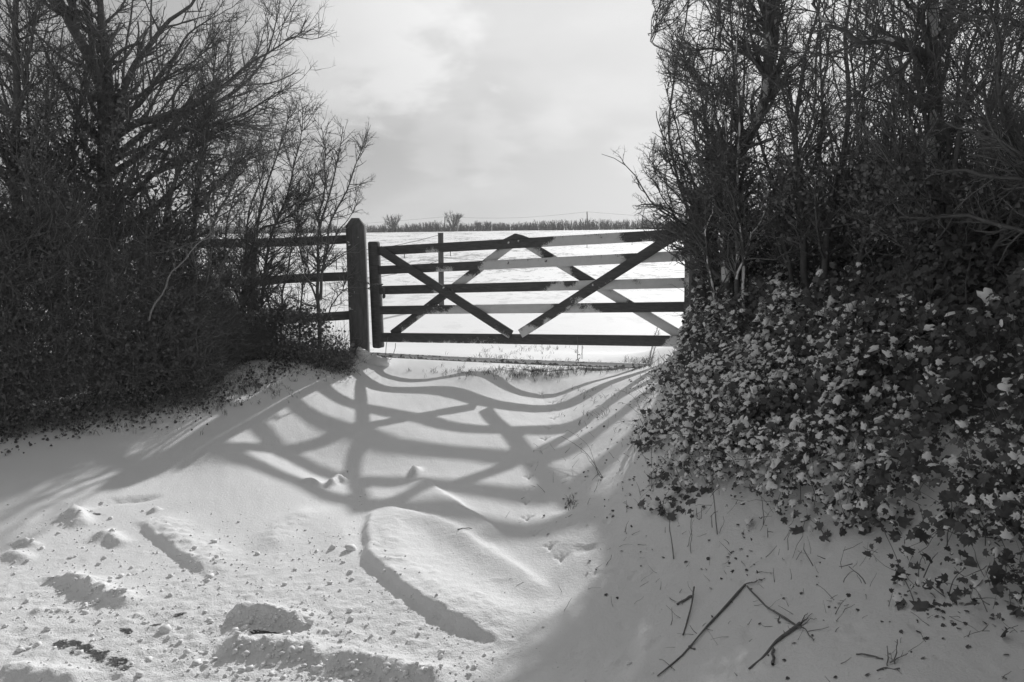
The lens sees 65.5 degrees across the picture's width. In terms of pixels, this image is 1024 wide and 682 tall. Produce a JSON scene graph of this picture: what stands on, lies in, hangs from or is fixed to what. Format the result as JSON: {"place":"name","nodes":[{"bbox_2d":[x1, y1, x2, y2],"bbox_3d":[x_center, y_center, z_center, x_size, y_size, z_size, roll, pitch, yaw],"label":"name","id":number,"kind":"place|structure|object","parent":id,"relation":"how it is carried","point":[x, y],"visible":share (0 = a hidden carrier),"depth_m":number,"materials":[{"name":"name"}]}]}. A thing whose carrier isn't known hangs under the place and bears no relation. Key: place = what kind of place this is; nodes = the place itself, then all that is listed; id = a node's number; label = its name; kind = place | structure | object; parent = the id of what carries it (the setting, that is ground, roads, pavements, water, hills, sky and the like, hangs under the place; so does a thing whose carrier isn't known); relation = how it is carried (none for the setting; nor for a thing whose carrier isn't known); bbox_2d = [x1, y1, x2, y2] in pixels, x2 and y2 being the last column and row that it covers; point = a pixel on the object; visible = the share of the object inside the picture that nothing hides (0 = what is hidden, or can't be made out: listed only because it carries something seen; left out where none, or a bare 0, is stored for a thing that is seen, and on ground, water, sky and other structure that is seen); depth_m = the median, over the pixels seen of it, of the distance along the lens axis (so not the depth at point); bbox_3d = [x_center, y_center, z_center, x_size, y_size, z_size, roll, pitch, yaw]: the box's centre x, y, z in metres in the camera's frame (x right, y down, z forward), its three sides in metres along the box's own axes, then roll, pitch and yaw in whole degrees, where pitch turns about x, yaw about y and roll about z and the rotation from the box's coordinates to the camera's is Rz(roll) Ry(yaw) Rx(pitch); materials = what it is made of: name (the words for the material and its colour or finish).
{"place":"outdoors","nodes":[
{"label":"outdoors","id":0,"kind":"place"},
{"bbox_2d":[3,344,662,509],"bbox_3d":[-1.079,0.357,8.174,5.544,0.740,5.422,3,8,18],"label":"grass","id":1,"kind":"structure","parent":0,"point":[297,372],"depth_m":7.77,"materials":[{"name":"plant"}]},
{"bbox_2d":[0,229,1023,681],"bbox_3d":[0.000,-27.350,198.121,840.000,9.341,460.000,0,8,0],"label":"ground","id":2,"kind":"structure","parent":0,"point":[398,459],"depth_m":4.47,"materials":[{"name":"white snow"}]},
{"bbox_2d":[0,0,116,384],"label":"bare tree","id":3,"kind":"object","parent":2,"relation":"on","point":[18,95],"visible":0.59,"depth_m":7.03,"materials":[{"name":"black plant"}]},
{"bbox_2d":[0,25,171,362],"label":"bare tree","id":4,"kind":"object","parent":2,"relation":"on","point":[114,188],"visible":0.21,"depth_m":7.38,"materials":[{"name":"black plant"}]},
{"bbox_2d":[0,116,292,437],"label":"undergrowth","id":5,"kind":"object","parent":2,"relation":"on","point":[206,347],"visible":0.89,"depth_m":6.86,"materials":[{"name":"black plant"}]},
{"bbox_2d":[148,200,238,320],"bbox_3d":[-2.634,-0.650,6.496,0.930,1.008,0.115,2,8,15],"label":"bare branch","id":6,"kind":"object","parent":5,"relation":"attached to","point":[153,306],"visible":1,"depth_m":6.49,"materials":[{"name":"wood"}]},
{"bbox_2d":[0,0,337,362],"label":"bare tree","id":7,"kind":"object","parent":2,"relation":"on","point":[122,107],"visible":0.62,"depth_m":7.55,"materials":[{"name":"black plant"}]},
{"bbox_2d":[0,346,352,455],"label":"leaf litter","id":8,"kind":"object","parent":2,"relation":"on","point":[175,421],"visible":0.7,"depth_m":7.04,"materials":[{"name":"plant"}]},
{"bbox_2d":[93,2,307,381],"bbox_3d":[-2.933,-1.319,7.480,2.022,3.870,1.405,5,9,30],"label":"hawthorn tree","id":9,"kind":"object","parent":2,"relation":"on","point":[197,206],"visible":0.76,"depth_m":7.44,"materials":[{"name":"black plant"}]},
{"bbox_2d":[124,234,348,327],"bbox_3d":[-3.118,-0.394,9.187,2.668,1.672,0.228,0,8,2],"label":"rail fence","id":10,"kind":"object","parent":2,"relation":"on","point":[333,276],"visible":0.18,"depth_m":9.01,"materials":[{"name":"black wood"}]},
{"bbox_2d":[207,248,344,343],"bbox_3d":[-2.656,-0.406,9.169,1.656,1.330,0.003,0,8,1],"label":"wire netting","id":11,"kind":"object","parent":10,"relation":"attached to","point":[298,289],"visible":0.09,"depth_m":9.13,"materials":[{"name":"grey metal"}]},
{"bbox_2d":[0,220,482,233],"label":"hedge","id":12,"kind":"object","parent":2,"relation":"on","point":[429,227],"visible":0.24,"depth_m":148.12,"materials":[{"name":"plant"}]},
{"bbox_2d":[196,163,339,350],"bbox_3d":[-2.679,-0.787,8.535,1.798,2.203,0.960,-4,9,-27],"label":"hawthorn shrub","id":13,"kind":"object","parent":2,"relation":"on","point":[292,312],"visible":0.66,"depth_m":8.67,"materials":[{"name":"black plant"}]},
{"bbox_2d":[197,83,345,326],"bbox_3d":[-2.568,-1.269,8.546,1.673,3.129,1.064,0,8,0],"label":"hawthorn shrub","id":14,"kind":"object","parent":2,"relation":"on","point":[279,223],"visible":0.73,"depth_m":8.47,"materials":[{"name":"black plant"}]},
{"bbox_2d":[223,286,376,374],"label":"undergrowth","id":15,"kind":"object","parent":2,"relation":"on","point":[306,350],"visible":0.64,"depth_m":8.53,"materials":[{"name":"black plant"}]},
{"bbox_2d":[276,108,378,348],"bbox_3d":[-1.957,-1.218,8.625,1.141,2.640,0.787,3,8,21],"label":"hawthorn shrub","id":16,"kind":"object","parent":2,"relation":"on","point":[318,259],"visible":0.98,"depth_m":8.59,"materials":[{"name":"black plant"}]},
{"bbox_2d":[0,494,661,681],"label":"snow crumbs","id":17,"kind":"object","parent":2,"relation":"on","point":[167,628],"visible":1,"depth_m":3.74,"materials":[{"name":"white snow"}]},
{"bbox_2d":[346,218,369,354],"bbox_3d":[-1.751,-0.463,9.081,0.220,1.858,0.206,-1,8,-4],"label":"gate post","id":18,"kind":"object","parent":2,"relation":"on","point":[358,308],"visible":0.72,"depth_m":8.97,"materials":[{"name":"black wood"}]},
{"bbox_2d":[349,280,385,298],"bbox_3d":[-1.605,-0.576,8.851,0.402,0.213,0.068,0,8,-1],"label":"chain","id":19,"kind":"object","parent":18,"relation":"attached to","point":[379,285],"visible":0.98,"depth_m":8.85,"materials":[{"name":"metal"}]},
{"bbox_2d":[369,352,649,367],"bbox_3d":[-0.127,0.196,8.351,3.520,0.182,0.052,4,9,27],"label":"metal pole","id":20,"kind":"object","parent":18,"relation":"attached to","point":[528,361],"visible":0.93,"depth_m":8.25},
{"bbox_2d":[356,347,390,366],"bbox_3d":[-1.569,0.197,9.002,0.385,0.271,0.242,0,8,0],"label":"snow drift","id":21,"kind":"object","parent":2,"relation":"on","point":[379,361],"visible":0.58,"depth_m":8.93,"materials":[{"name":"white snow"}]},
{"bbox_2d":[383,214,402,231],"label":"bare tree","id":22,"kind":"object","parent":2,"relation":"on","point":[393,223],"visible":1,"depth_m":146.38,"materials":[{"name":"grey plant"}]},
{"bbox_2d":[438,233,443,304],"bbox_3d":[-1.408,-1.322,15.826,0.100,1.642,0.100,-1,8,-10],"label":"fence post","id":23,"kind":"object","parent":2,"relation":"on","point":[441,260],"visible":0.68,"depth_m":15.74,"materials":[{"name":"grey wood"}]},
{"bbox_2d":[282,235,481,276],"bbox_3d":[-0.361,-1.880,16.743,0.846,0.736,11.993,4,9,29],"label":"fence wire","id":24,"kind":"object","parent":23,"relation":"attached to","point":[400,244],"visible":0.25,"depth_m":14.68,"materials":[{"name":"grey metal"}]},
{"bbox_2d":[444,211,464,231],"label":"bare tree","id":25,"kind":"object","parent":2,"relation":"on","point":[456,219],"visible":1,"depth_m":145.92,"materials":[{"name":"grey plant"}]},
{"bbox_2d":[473,220,481,230],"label":"bare tree","id":26,"kind":"object","parent":2,"relation":"on","point":[477,224],"visible":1,"depth_m":146.35,"materials":[{"name":"grey plant"}]},
{"bbox_2d":[561,430,602,476],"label":"sprig","id":27,"kind":"object","parent":2,"relation":"on","point":[587,454],"visible":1,"depth_m":5.50,"materials":[{"name":"grey plant"}]},
{"bbox_2d":[479,218,719,230],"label":"hedge","id":28,"kind":"object","parent":2,"relation":"on","point":[606,225],"visible":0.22,"depth_m":148.02,"materials":[{"name":"plant"}]},
{"bbox_2d":[618,384,649,421],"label":"sprig","id":29,"kind":"object","parent":2,"relation":"on","point":[637,402],"visible":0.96,"depth_m":5.89,"materials":[{"name":"grey plant"}]},
{"bbox_2d":[645,446,651,488],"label":"sprig","id":30,"kind":"object","parent":2,"relation":"on","point":[651,466],"visible":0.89,"depth_m":4.85,"materials":[{"name":"grey plant"}]},
{"bbox_2d":[648,327,659,366],"bbox_3d":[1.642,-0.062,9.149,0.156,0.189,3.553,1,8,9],"label":"sprig","id":31,"kind":"object","parent":2,"relation":"on","point":[654,350],"visible":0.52,"depth_m":7.84,"materials":[{"name":"grey plant"}]},
{"bbox_2d":[669,517,673,558],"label":"sprig","id":32,"kind":"object","parent":2,"relation":"on","point":[671,538],"visible":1,"depth_m":4.18,"materials":[{"name":"grey plant"}]},
{"bbox_2d":[602,30,756,310],"bbox_3d":[1.392,-1.265,6.753,1.290,2.738,1.028,0,8,0],"label":"hawthorn shrub","id":33,"kind":"object","parent":2,"relation":"on","point":[682,171],"visible":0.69,"depth_m":6.72,"materials":[{"name":"black plant"}]},
{"bbox_2d":[676,595,691,604],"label":"fallen branch","id":34,"kind":"object","parent":2,"relation":"on","point":[685,599],"visible":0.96,"depth_m":3.73,"materials":[{"name":"black wood"}]},
{"bbox_2d":[682,586,694,634],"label":"fallen branch","id":35,"kind":"object","parent":2,"relation":"on","point":[689,610],"visible":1,"depth_m":3.63,"materials":[{"name":"black wood"}]},
{"bbox_2d":[687,514,693,551],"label":"sprig","id":36,"kind":"object","parent":2,"relation":"on","point":[690,535],"visible":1,"depth_m":4.15,"materials":[{"name":"grey plant"}]},
{"bbox_2d":[688,184,718,326],"bbox_3d":[1.748,-0.518,7.297,0.190,1.804,0.190,-3,8,-20],"label":"gate post","id":37,"kind":"object","parent":2,"relation":"on","point":[691,273],"visible":0.07,"depth_m":7.24,"materials":[{"name":"black wood"}]},
{"bbox_2d":[368,223,689,347],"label":"farm gate","id":38,"kind":"structure","parent":37,"relation":"attached to","point":[605,284],"depth_m":8.14,"materials":[{"name":"wood"}]},
{"bbox_2d":[693,456,717,534],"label":"sprig","id":39,"kind":"object","parent":2,"relation":"on","point":[712,494],"visible":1,"depth_m":4.27,"materials":[{"name":"grey plant"}]},
{"bbox_2d":[657,578,764,675],"bbox_3d":[0.857,1.221,3.471,0.783,0.183,0.110,-8,11,-44],"label":"fallen branch","id":40,"kind":"object","parent":2,"relation":"on","point":[716,616],"visible":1,"depth_m":3.48,"materials":[{"name":"black wood"}]},
{"bbox_2d":[648,0,812,327],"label":"hawthorn tree","id":41,"kind":"object","parent":2,"relation":"on","point":[771,33],"visible":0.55,"depth_m":6.09,"materials":[{"name":"black plant"}]},
{"bbox_2d":[661,0,829,322],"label":"hawthorn shrub","id":42,"kind":"object","parent":2,"relation":"on","point":[739,263],"visible":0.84,"depth_m":6.01,"materials":[{"name":"black plant"}]},
{"bbox_2d":[645,0,845,240],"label":"hawthorn shrub","id":43,"kind":"object","parent":2,"relation":"on","point":[724,63],"visible":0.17,"depth_m":7.04,"materials":[{"name":"black plant"}]},
{"bbox_2d":[505,371,1023,681],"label":"leaf litter","id":44,"kind":"object","parent":2,"relation":"on","point":[900,631],"visible":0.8,"depth_m":3.75,"materials":[{"name":"black plant"}]},
{"bbox_2d":[747,586,797,625],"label":"fallen branch","id":45,"kind":"object","parent":2,"relation":"on","point":[777,613],"visible":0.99,"depth_m":3.43,"materials":[{"name":"black wood"}]},
{"bbox_2d":[748,613,813,668],"bbox_3d":[1.124,1.204,3.165,0.451,0.097,0.148,-7,11,-42],"label":"fallen branch","id":46,"kind":"object","parent":2,"relation":"on","point":[789,631],"visible":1,"depth_m":3.20,"materials":[{"name":"black wood"}]},
{"bbox_2d":[671,0,969,304],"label":"hawthorn tree","id":47,"kind":"object","parent":2,"relation":"on","point":[817,220],"visible":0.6,"depth_m":5.77,"materials":[{"name":"black plant"}]},
{"bbox_2d":[630,199,1023,637],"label":"ivy","id":48,"kind":"object","parent":2,"relation":"on","point":[916,276],"visible":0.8,"depth_m":4.27,"materials":[{"name":"grey plant"}]},
{"bbox_2d":[627,195,1023,611],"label":"snow on ivy","id":49,"kind":"structure","parent":48,"relation":"on","point":[926,455],"depth_m":4.26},
{"bbox_2d":[883,529,913,600],"bbox_3d":[1.631,0.946,3.346,0.018,0.169,0.432,1,8,8],"label":"fallen branch","id":50,"kind":"object","parent":48,"relation":"on","point":[898,563],"visible":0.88,"depth_m":3.39,"materials":[{"name":"black wood"}]},
{"bbox_2d":[660,71,1023,317],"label":"undergrowth","id":51,"kind":"object","parent":2,"relation":"on","point":[842,248],"visible":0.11,"depth_m":6.24,"materials":[{"name":"black plant"}]},
{"bbox_2d":[737,0,950,256],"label":"hawthorn shrub","id":52,"kind":"object","parent":2,"relation":"on","point":[851,59],"visible":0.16,"depth_m":6.63,"materials":[{"name":"black plant"}]},
{"bbox_2d":[856,653,882,659],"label":"fallen branch","id":53,"kind":"object","parent":2,"relation":"on","point":[869,655],"visible":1,"depth_m":2.91,"materials":[{"name":"grey wood"}]},
{"bbox_2d":[735,0,1023,258],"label":"hawthorn tree","id":54,"kind":"object","parent":2,"relation":"on","point":[906,44],"visible":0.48,"depth_m":4.92,"materials":[{"name":"black plant"}]},
{"bbox_2d":[877,639,907,673],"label":"sprig","id":55,"kind":"object","parent":2,"relation":"on","point":[888,657],"visible":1,"depth_m":2.84,"materials":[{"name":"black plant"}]},
{"bbox_2d":[824,0,1023,286],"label":"hawthorn tree","id":56,"kind":"object","parent":2,"relation":"on","point":[932,197],"visible":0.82,"depth_m":4.77,"materials":[{"name":"black plant"}]},
{"bbox_2d":[841,0,1023,209],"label":"hawthorn shrub","id":57,"kind":"object","parent":2,"relation":"on","point":[1012,48],"visible":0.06,"depth_m":5.95,"materials":[{"name":"black plant"}]},
{"bbox_2d":[892,0,1023,265],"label":"hawthorn tree","id":58,"kind":"object","parent":2,"relation":"on","point":[1008,142],"visible":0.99,"depth_m":4.17,"materials":[{"name":"black plant"}]},
{"bbox_2d":[0,0,1023,232],"label":"sky","id":59,"kind":"structure","parent":0,"point":[494,111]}
]}

